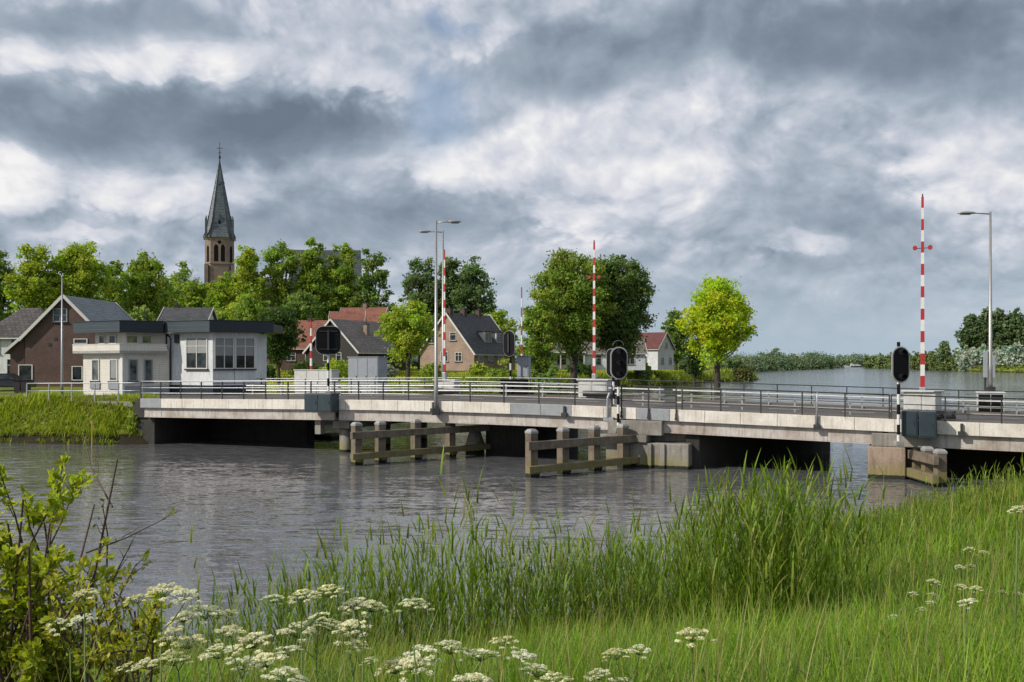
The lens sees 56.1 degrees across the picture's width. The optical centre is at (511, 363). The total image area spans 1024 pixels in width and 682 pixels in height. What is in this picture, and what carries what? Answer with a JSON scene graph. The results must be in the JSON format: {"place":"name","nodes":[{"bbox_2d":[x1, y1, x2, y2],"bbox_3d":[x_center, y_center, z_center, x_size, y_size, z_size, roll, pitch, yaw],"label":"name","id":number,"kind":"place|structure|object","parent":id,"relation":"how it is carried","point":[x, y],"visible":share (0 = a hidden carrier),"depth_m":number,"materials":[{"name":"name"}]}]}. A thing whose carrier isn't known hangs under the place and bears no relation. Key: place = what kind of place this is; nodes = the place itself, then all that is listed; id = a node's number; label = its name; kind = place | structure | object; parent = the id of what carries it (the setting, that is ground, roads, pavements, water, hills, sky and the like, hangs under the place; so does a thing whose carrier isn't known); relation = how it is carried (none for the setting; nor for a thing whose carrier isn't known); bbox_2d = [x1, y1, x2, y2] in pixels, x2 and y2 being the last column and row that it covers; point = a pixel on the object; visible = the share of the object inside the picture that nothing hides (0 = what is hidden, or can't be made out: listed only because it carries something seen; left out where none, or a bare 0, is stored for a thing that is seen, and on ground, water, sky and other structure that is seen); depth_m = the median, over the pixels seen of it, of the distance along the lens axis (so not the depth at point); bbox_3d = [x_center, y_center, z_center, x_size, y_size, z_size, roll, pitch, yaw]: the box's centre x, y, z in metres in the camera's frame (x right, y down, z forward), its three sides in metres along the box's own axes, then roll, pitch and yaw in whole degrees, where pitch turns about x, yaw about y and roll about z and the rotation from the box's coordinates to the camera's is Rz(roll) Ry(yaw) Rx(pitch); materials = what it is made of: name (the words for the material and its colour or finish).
{"place":"outdoors","nodes":[
{"label":"outdoors","id":0,"kind":"place"},
{"bbox_2d":[266,364,679,392],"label":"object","id":1,"kind":"structure","parent":0,"point":[286,375],"depth_m":162.11,"materials":[{"name":"plant"}]},
{"bbox_2d":[0,367,1023,653],"bbox_3d":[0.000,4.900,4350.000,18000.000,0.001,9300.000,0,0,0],"label":"river water","id":2,"kind":"structure","parent":0,"point":[234,501],"depth_m":35.59,"materials":[{"name":"liquid"}]},
{"bbox_2d":[315,420,426,452],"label":"bridge pier","id":3,"kind":"structure","parent":2,"relation":"in","point":[344,426],"depth_m":52.84,"materials":[{"name":"concrete"}]},
{"bbox_2d":[350,419,489,465],"bbox_3d":[-4.559,4.615,48.692,8.648,3.570,0.675,0,0,-42],"label":"timber fender","id":4,"kind":"object","parent":2,"relation":"in","point":[414,452],"visible":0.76,"depth_m":47.95,"materials":[{"name":"wood"}]},
{"bbox_2d":[466,424,577,454],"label":"bridge pier","id":5,"kind":"structure","parent":2,"relation":"in","point":[505,439],"depth_m":52.07,"materials":[{"name":"concrete"}]},
{"bbox_2d":[525,423,639,477],"bbox_3d":[3.313,4.615,43.194,7.215,3.570,0.675,0,0,-40],"label":"timber fender","id":6,"kind":"object","parent":2,"relation":"in","point":[593,441],"visible":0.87,"depth_m":42.48,"materials":[{"name":"wood"}]},
{"bbox_2d":[600,419,829,469],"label":"bridge pier","id":7,"kind":"structure","parent":2,"relation":"in","point":[654,446],"depth_m":45.26,"materials":[{"name":"concrete"}]},
{"bbox_2d":[140,377,1023,451],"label":"road bridge","id":8,"kind":"structure","parent":7,"relation":"on","point":[964,429],"depth_m":47.86,"materials":[{"name":"concrete"}]},
{"bbox_2d":[294,369,338,392],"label":"equipment cabinet","id":9,"kind":"object","parent":8,"relation":"on","point":[302,373],"visible":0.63,"depth_m":67.19,"materials":[{"name":"metal"}]},
{"bbox_2d":[304,393,338,411],"bbox_3d":[-10.304,2.122,51.982,1.753,0.996,0.790,0,0,24],"label":"equipment cabinet","id":10,"kind":"object","parent":8,"relation":"attached to","point":[321,402],"visible":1,"depth_m":51.67,"materials":[{"name":"metal"}]},
{"bbox_2d":[316,326,340,392],"bbox_3d":[-9.871,-0.163,51.740,1.334,3.702,0.455,0,0,0],"label":"signal light","id":11,"kind":"object","parent":10,"relation":"on","point":[328,340],"visible":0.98,"depth_m":51.65,"materials":[{"name":"white paint"}]},
{"bbox_2d":[347,357,387,392],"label":"equipment cabinet","id":12,"kind":"object","parent":8,"relation":"on","point":[367,367],"visible":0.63,"depth_m":65.46,"materials":[{"name":"metal"}]},
{"bbox_2d":[432,220,460,414],"bbox_3d":[-3.365,-2.344,49.480,1.488,10.037,0.340,0,0,0],"label":"street lamp","id":13,"kind":"object","parent":8,"relation":"attached to","point":[435,410],"visible":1,"depth_m":49.41,"materials":[{"name":"metal"}]},
{"bbox_2d":[432,250,461,393],"bbox_3d":[-4.038,-2.616,60.981,1.900,9.218,1.290,0,0,24],"label":"barrier boom","id":14,"kind":"object","parent":8,"relation":"on","point":[444,375],"visible":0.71,"depth_m":61.20,"materials":[{"name":"metal"}]},
{"bbox_2d":[576,240,611,397],"bbox_3d":[4.948,-2.618,56.480,2.250,9.288,1.290,0,0,24],"label":"barrier boom","id":15,"kind":"object","parent":8,"relation":"on","point":[591,388],"visible":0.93,"depth_m":56.53,"materials":[{"name":"metal"}]},
{"bbox_2d":[901,410,917,435],"bbox_3d":[16.626,2.514,40.188,0.638,1.037,0.690,0,0,24],"label":"equipment cabinet","id":16,"kind":"object","parent":8,"relation":"attached to","point":[909,422],"visible":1,"depth_m":39.90,"materials":[{"name":"metal"}]},
{"bbox_2d":[919,411,936,437],"bbox_3d":[17.216,2.534,39.818,0.666,1.077,0.890,0,0,24],"label":"equipment cabinet","id":17,"kind":"object","parent":8,"relation":"attached to","point":[927,424],"visible":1,"depth_m":39.44,"materials":[{"name":"metal"}]},
{"bbox_2d":[901,194,955,419],"bbox_3d":[17.834,-2.429,41.197,2.150,9.713,1.290,0,0,24],"label":"barrier boom","id":18,"kind":"object","parent":8,"relation":"on","point":[923,401],"visible":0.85,"depth_m":41.26,"materials":[{"name":"metal"}]},
{"bbox_2d":[975,391,1005,411],"bbox_3d":[24.226,2.040,48.703,1.322,1.180,1.100,0,0,24],"label":"equipment cabinet","id":19,"kind":"object","parent":8,"relation":"on","point":[988,394],"visible":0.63,"depth_m":48.25,"materials":[{"name":"metal"}]},
{"bbox_2d":[957,211,995,391],"bbox_3d":[23.756,-3.095,49.239,1.880,9.350,0.340,0,0,0],"label":"street lamp","id":20,"kind":"object","parent":19,"relation":"on","point":[990,388],"visible":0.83,"depth_m":49.18,"materials":[{"name":"metal"}]},
{"bbox_2d":[610,340,627,431],"bbox_3d":[5.030,1.091,45.300,0.647,4.326,0.681,0,0,39],"label":"signal light","id":21,"kind":"object","parent":7,"relation":"on","point":[618,363],"visible":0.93,"depth_m":45.24,"materials":[{"name":"white paint"}]},
{"bbox_2d":[906,446,947,486],"bbox_3d":[16.936,4.905,40.377,0.675,2.990,5.051,0,0,1],"label":"timber fender","id":22,"kind":"object","parent":2,"relation":"in","point":[928,462],"visible":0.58,"depth_m":38.85,"materials":[{"name":"wood"}]},
{"bbox_2d":[0,363,1023,591],"bbox_3d":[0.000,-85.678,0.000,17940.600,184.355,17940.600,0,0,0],"label":"ground","id":23,"kind":"structure","parent":0,"point":[123,439],"depth_m":59.68,"materials":[{"name":"plant"}]},
{"bbox_2d":[0,250,18,320],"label":"tree","id":24,"kind":"object","parent":23,"relation":"on","point":[3,300],"visible":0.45,"depth_m":149.54,"materials":[{"name":"green plant"}]},
{"bbox_2d":[0,308,44,373],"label":"annex house","id":25,"kind":"structure","parent":23,"relation":"on","point":[16,325],"depth_m":91.59,"materials":[{"name":"tile"}]},
{"bbox_2d":[0,243,67,313],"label":"tree","id":26,"kind":"object","parent":23,"relation":"on","point":[33,288],"visible":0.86,"depth_m":126.89,"materials":[{"name":"green plant"}]},
{"bbox_2d":[0,452,123,681],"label":"shrub","id":27,"kind":"object","parent":23,"relation":"on","point":[25,608],"visible":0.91,"depth_m":4.82,"materials":[{"name":"green plant"}]},
{"bbox_2d":[2,295,132,386],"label":"brick house","id":28,"kind":"structure","parent":23,"relation":"on","point":[33,350],"depth_m":85.05,"materials":[{"name":"brick"}]},
{"bbox_2d":[45,613,97,681],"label":"cow parsley","id":29,"kind":"object","parent":23,"relation":"on","point":[62,621],"visible":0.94,"depth_m":4.19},
{"bbox_2d":[45,239,116,300],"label":"tree","id":30,"kind":"object","parent":23,"relation":"on","point":[79,268],"visible":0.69,"depth_m":130.43,"materials":[{"name":"green plant"}]},
{"bbox_2d":[0,389,162,444],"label":"bank grass","id":31,"kind":"structure","parent":23,"relation":"on","point":[37,400],"depth_m":59.86,"materials":[{"name":"plant"}]},
{"bbox_2d":[26,382,142,400],"bbox_3d":[-26.779,1.785,60.050,9.032,1.230,0.070,0,0,19],"label":"path railing","id":32,"kind":"object","parent":23,"relation":"on","point":[72,390],"visible":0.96,"depth_m":60.13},
{"bbox_2d":[39,536,177,681],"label":"shrub","id":33,"kind":"object","parent":23,"relation":"on","point":[120,642],"visible":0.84,"depth_m":4.27,"materials":[{"name":"green plant"}]},
{"bbox_2d":[100,260,129,314],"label":"tree","id":34,"kind":"object","parent":23,"relation":"on","point":[118,268],"visible":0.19,"depth_m":141.24,"materials":[{"name":"green plant"}]},
{"bbox_2d":[55,421,180,681],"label":"shrub","id":35,"kind":"object","parent":23,"relation":"on","point":[104,524],"visible":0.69,"depth_m":5.17,"materials":[{"name":"brown plant"}]},
{"bbox_2d":[114,249,175,320],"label":"tree","id":36,"kind":"object","parent":23,"relation":"on","point":[140,291],"visible":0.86,"depth_m":136.43,"materials":[{"name":"green plant"}]},
{"bbox_2d":[114,651,192,681],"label":"cow parsley","id":37,"kind":"object","parent":23,"relation":"on","point":[136,668],"visible":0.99,"depth_m":3.61,"materials":[{"name":"plant"}]},
{"bbox_2d":[123,582,202,681],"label":"cow parsley","id":38,"kind":"object","parent":23,"relation":"on","point":[178,591],"visible":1,"depth_m":3.56,"materials":[{"name":"plant"}]},
{"bbox_2d":[72,308,282,394],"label":"bridge keepers house","id":39,"kind":"structure","parent":23,"relation":"on","point":[179,350],"depth_m":67.73,"materials":[{"name":"paint"}]},
{"bbox_2d":[184,337,208,369],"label":"window","id":40,"kind":"structure","parent":39,"relation":"in","point":[196,347],"depth_m":67.42,"materials":[{"name":"white glass"}]},
{"bbox_2d":[213,337,233,369],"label":"window","id":41,"kind":"structure","parent":39,"relation":"in","point":[223,346],"depth_m":67.04,"materials":[{"name":"grey glass"}]},
{"bbox_2d":[234,337,256,369],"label":"window","id":42,"kind":"structure","parent":39,"relation":"in","point":[244,346],"depth_m":67.76,"materials":[{"name":"grey glass"}]},
{"bbox_2d":[153,627,209,681],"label":"cow parsley","id":43,"kind":"object","parent":23,"relation":"on","point":[186,637],"visible":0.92,"depth_m":3.71,"materials":[{"name":"plant"}]},
{"bbox_2d":[169,260,194,306],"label":"tree","id":44,"kind":"object","parent":23,"relation":"on","point":[179,276],"visible":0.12,"depth_m":258.80,"materials":[{"name":"green plant"}]},
{"bbox_2d":[157,302,217,320],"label":"dark roofed house","id":45,"kind":"structure","parent":23,"relation":"on","point":[176,312],"depth_m":123.75,"materials":[{"name":"grey tile"}]},
{"bbox_2d":[175,277,213,306],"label":"tree","id":46,"kind":"object","parent":23,"relation":"on","point":[194,293],"visible":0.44,"depth_m":203.37,"materials":[{"name":"green plant"}]},
{"bbox_2d":[165,604,238,681],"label":"cow parsley","id":47,"kind":"object","parent":23,"relation":"on","point":[221,610],"visible":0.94,"depth_m":3.58,"materials":[{"name":"plant"}]},
{"bbox_2d":[202,276,237,319],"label":"tree","id":48,"kind":"object","parent":23,"relation":"on","point":[220,298],"visible":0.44,"depth_m":193.78,"materials":[{"name":"green plant"}]},
{"bbox_2d":[133,401,313,443],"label":"bridge pier","id":49,"kind":"structure","parent":23,"relation":"on","point":[158,430],"depth_m":60.29,"materials":[{"name":"concrete"}]},
{"bbox_2d":[197,643,260,681],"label":"cow parsley","id":50,"kind":"object","parent":23,"relation":"on","point":[227,651],"visible":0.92,"depth_m":3.23,"materials":[{"name":"plant"}]},
{"bbox_2d":[215,624,272,681],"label":"cow parsley","id":51,"kind":"object","parent":23,"relation":"on","point":[243,640],"visible":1,"depth_m":3.07,"materials":[{"name":"plant"}]},
{"bbox_2d":[225,245,272,359],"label":"tree","id":52,"kind":"object","parent":23,"relation":"on","point":[249,281],"visible":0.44,"depth_m":183.95,"materials":[{"name":"green plant"}]},
{"bbox_2d":[229,292,270,334],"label":"tree","id":53,"kind":"object","parent":23,"relation":"on","point":[245,310],"visible":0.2,"depth_m":163.66,"materials":[{"name":"green plant"}]},
{"bbox_2d":[244,645,302,681],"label":"cow parsley","id":54,"kind":"object","parent":23,"relation":"on","point":[263,655],"visible":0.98,"depth_m":3.30,"materials":[{"name":"plant"}]},
{"bbox_2d":[255,239,303,367],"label":"tree","id":55,"kind":"object","parent":23,"relation":"on","point":[278,292],"visible":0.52,"depth_m":187.09,"materials":[{"name":"green plant"}]},
{"bbox_2d":[257,303,306,384],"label":"tree","id":56,"kind":"object","parent":23,"relation":"on","point":[279,346],"visible":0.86,"depth_m":97.05,"materials":[{"name":"green plant"}]},
{"bbox_2d":[203,142,361,364],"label":"church","id":57,"kind":"structure","parent":23,"relation":"on","point":[219,237],"depth_m":229.53,"materials":[{"name":"stone"}]},
{"bbox_2d":[260,666,308,681],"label":"cow parsley","id":58,"kind":"object","parent":23,"relation":"on","point":[282,670],"visible":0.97,"depth_m":2.94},
{"bbox_2d":[258,584,348,681],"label":"cow parsley","id":59,"kind":"object","parent":23,"relation":"on","point":[325,589],"visible":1,"depth_m":3.56,"materials":[{"name":"plant"}]},
{"bbox_2d":[280,289,327,319],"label":"tree","id":60,"kind":"object","parent":23,"relation":"on","point":[303,303],"visible":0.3,"depth_m":176.92,"materials":[{"name":"green plant"}]},
{"bbox_2d":[281,315,327,369],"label":"red roofed house","id":61,"kind":"structure","parent":23,"relation":"on","point":[297,354],"depth_m":154.37,"materials":[{"name":"tile"}]},
{"bbox_2d":[284,237,334,319],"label":"tree","id":62,"kind":"object","parent":23,"relation":"on","point":[314,273],"visible":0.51,"depth_m":188.69,"materials":[{"name":"green plant"}]},
{"bbox_2d":[276,611,347,681],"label":"cow parsley","id":63,"kind":"object","parent":23,"relation":"on","point":[298,625],"visible":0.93,"depth_m":3.75,"materials":[{"name":"plant"}]},
{"bbox_2d":[321,242,362,314],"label":"tree","id":64,"kind":"object","parent":23,"relation":"on","point":[344,277],"visible":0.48,"depth_m":190.20,"materials":[{"name":"green plant"}]},
{"bbox_2d":[328,311,366,320],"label":"red roofed house","id":65,"kind":"structure","parent":23,"relation":"on","point":[352,315],"depth_m":167.36,"materials":[{"name":"brown tile"}]},
{"bbox_2d":[331,619,371,681],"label":"cow parsley","id":66,"kind":"object","parent":23,"relation":"on","point":[349,622],"visible":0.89,"depth_m":3.90,"materials":[{"name":"plant"}]},
{"bbox_2d":[302,319,405,369],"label":"timber barn","id":67,"kind":"structure","parent":23,"relation":"on","point":[359,339],"depth_m":151.57,"materials":[{"name":"grey tile"}]},
{"bbox_2d":[338,597,388,681],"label":"cow parsley","id":68,"kind":"object","parent":23,"relation":"on","point":[363,604],"visible":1,"depth_m":3.66,"materials":[{"name":"plant"}]},
{"bbox_2d":[340,301,388,321],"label":"red roofed house","id":69,"kind":"structure","parent":23,"relation":"on","point":[372,314],"depth_m":178.56,"materials":[{"name":"tile"}]},
{"bbox_2d":[345,248,395,311],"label":"tree","id":70,"kind":"object","parent":23,"relation":"on","point":[367,289],"visible":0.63,"depth_m":188.96,"materials":[{"name":"green plant"}]},
{"bbox_2d":[7,588,745,678],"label":"water edge grass","id":71,"kind":"structure","parent":23,"relation":"on","point":[335,654],"depth_m":12.21,"materials":[{"name":"plant"}]},
{"bbox_2d":[374,298,441,379],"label":"tree","id":72,"kind":"object","parent":23,"relation":"on","point":[409,334],"visible":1,"depth_m":102.94,"materials":[{"name":"green plant"}]},
{"bbox_2d":[395,598,433,681],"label":"cow parsley","id":73,"kind":"object","parent":23,"relation":"on","point":[409,603],"visible":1,"depth_m":3.07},
{"bbox_2d":[395,644,441,681],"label":"cow parsley","id":74,"kind":"object","parent":23,"relation":"on","point":[420,658],"visible":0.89,"depth_m":3.17,"materials":[{"name":"plant"}]},
{"bbox_2d":[398,256,441,368],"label":"tree","id":75,"kind":"object","parent":23,"relation":"on","point":[419,282],"visible":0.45,"depth_m":213.94,"materials":[{"name":"green plant"}]},
{"bbox_2d":[421,256,468,329],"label":"tree","id":76,"kind":"object","parent":23,"relation":"on","point":[451,267],"visible":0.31,"depth_m":212.52,"materials":[{"name":"green plant"}]},
{"bbox_2d":[417,306,516,370],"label":"dormer house","id":77,"kind":"structure","parent":23,"relation":"on","point":[475,337],"depth_m":148.99,"materials":[{"name":"brown brick"}]},
{"bbox_2d":[432,640,501,678],"bbox_3d":[-0.159,1.331,3.328,0.280,0.775,0.129,0,0,-32],"label":"cow parsley","id":78,"kind":"object","parent":23,"relation":"on","point":[447,648],"visible":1,"depth_m":3.31,"materials":[{"name":"plant"}]},
{"bbox_2d":[447,255,498,315],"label":"tree","id":79,"kind":"object","parent":23,"relation":"on","point":[473,287],"visible":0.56,"depth_m":210.50,"materials":[{"name":"green plant"}]},
{"bbox_2d":[478,356,518,393],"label":"bush","id":80,"kind":"object","parent":23,"relation":"on","point":[494,372],"visible":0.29,"depth_m":117.52,"materials":[{"name":"green plant"}]},
{"bbox_2d":[484,308,519,365],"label":"tree","id":81,"kind":"object","parent":23,"relation":"on","point":[499,319],"visible":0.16,"depth_m":168.93,"materials":[{"name":"green plant"}]},
{"bbox_2d":[2,443,1023,672],"bbox_3d":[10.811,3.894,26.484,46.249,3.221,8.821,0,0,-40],"label":"reed bed","id":82,"kind":"object","parent":23,"relation":"on","point":[603,588],"visible":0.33,"depth_m":13.99,"materials":[{"name":"green plant"}]},
{"bbox_2d":[4,472,1023,681],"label":"meadow grass","id":83,"kind":"structure","parent":23,"relation":"on","point":[895,646],"depth_m":7.88,"materials":[{"name":"plant"}]},
{"bbox_2d":[277,367,761,393],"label":"shore reeds","id":84,"kind":"object","parent":23,"relation":"on","point":[654,377],"visible":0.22,"depth_m":168.18,"materials":[{"name":"green plant"}]},
{"bbox_2d":[20,553,1023,681],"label":"leafy herbs","id":85,"kind":"object","parent":23,"relation":"on","point":[665,676],"visible":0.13,"depth_m":7.58,"materials":[{"name":"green plant"}]},
{"bbox_2d":[506,649,555,681],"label":"cow parsley","id":86,"kind":"object","parent":23,"relation":"on","point":[529,656],"visible":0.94,"depth_m":3.50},
{"bbox_2d":[515,289,562,392],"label":"tree","id":87,"kind":"object","parent":23,"relation":"on","point":[540,325],"visible":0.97,"depth_m":139.05,"materials":[{"name":"green plant"}]},
{"bbox_2d":[533,366,564,394],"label":"bush","id":88,"kind":"object","parent":23,"relation":"on","point":[553,370],"visible":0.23,"depth_m":129.65,"materials":[{"name":"green plant"}]},
{"bbox_2d":[524,247,620,394],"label":"tree","id":89,"kind":"object","parent":23,"relation":"on","point":[567,289],"visible":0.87,"depth_m":143.19,"materials":[{"name":"green plant"}]},
{"bbox_2d":[534,339,647,369],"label":"veranda bungalow","id":90,"kind":"object","parent":23,"relation":"on","point":[560,363],"visible":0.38,"depth_m":185.50,"materials":[{"name":"grey tile"}]},
{"bbox_2d":[588,252,658,394],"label":"tree","id":91,"kind":"object","parent":23,"relation":"on","point":[631,285],"visible":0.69,"depth_m":147.26,"materials":[{"name":"green plant"}]},
{"bbox_2d":[602,644,651,681],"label":"cow parsley","id":92,"kind":"object","parent":23,"relation":"on","point":[637,652],"visible":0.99,"depth_m":3.89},
{"bbox_2d":[639,332,675,369],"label":"white gabled house","id":93,"kind":"structure","parent":23,"relation":"on","point":[660,347],"depth_m":207.08,"materials":[{"name":"red tile"}]},
{"bbox_2d":[660,307,690,369],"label":"tree","id":94,"kind":"object","parent":23,"relation":"on","point":[679,339],"visible":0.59,"depth_m":287.60,"materials":[{"name":"green plant"}]},
{"bbox_2d":[685,337,703,383],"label":"tree","id":95,"kind":"object","parent":23,"relation":"on","point":[693,362],"visible":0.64,"depth_m":224.56,"materials":[{"name":"green plant"}]},
{"bbox_2d":[674,627,716,681],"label":"cow parsley","id":96,"kind":"object","parent":23,"relation":"on","point":[691,644],"visible":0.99,"depth_m":2.93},
{"bbox_2d":[670,272,757,386],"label":"tree","id":97,"kind":"object","parent":23,"relation":"on","point":[718,314],"visible":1,"depth_m":196.97,"materials":[{"name":"green plant"}]},
{"bbox_2d":[868,433,1023,479],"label":"bridge pier","id":98,"kind":"structure","parent":23,"relation":"on","point":[882,449],"depth_m":40.92,"materials":[{"name":"grey concrete"}]},
{"bbox_2d":[891,342,909,445],"bbox_3d":[16.044,1.270,39.750,0.640,4.295,0.656,0,0,34],"label":"signal light","id":99,"kind":"object","parent":98,"relation":"on","point":[900,364],"visible":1,"depth_m":39.70,"materials":[{"name":"white paint"}]},
{"bbox_2d":[953,313,986,350],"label":"tree","id":100,"kind":"object","parent":23,"relation":"on","point":[969,334],"visible":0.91,"depth_m":755.78,"materials":[{"name":"green plant"}]},
{"bbox_2d":[973,306,997,351],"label":"tree","id":101,"kind":"object","parent":23,"relation":"on","point":[983,321],"visible":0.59,"depth_m":750.88,"materials":[{"name":"green plant"}]},
{"bbox_2d":[987,307,1011,349],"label":"tree","id":102,"kind":"object","parent":23,"relation":"on","point":[1000,320],"visible":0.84,"depth_m":745.60,"materials":[{"name":"green plant"}]},
{"bbox_2d":[1000,342,1023,366],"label":"willow tree","id":103,"kind":"object","parent":23,"relation":"on","point":[1013,355],"visible":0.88,"depth_m":517.33,"materials":[{"name":"plant"}]},
{"bbox_2d":[1002,307,1023,347],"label":"tree","id":104,"kind":"object","parent":23,"relation":"on","point":[1016,326],"visible":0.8,"depth_m":740.85,"materials":[{"name":"green plant"}]},
{"bbox_2d":[0,0,1023,362],"label":"sky","id":105,"kind":"structure","parent":0,"point":[792,149],"materials":[{"name":"grey"}]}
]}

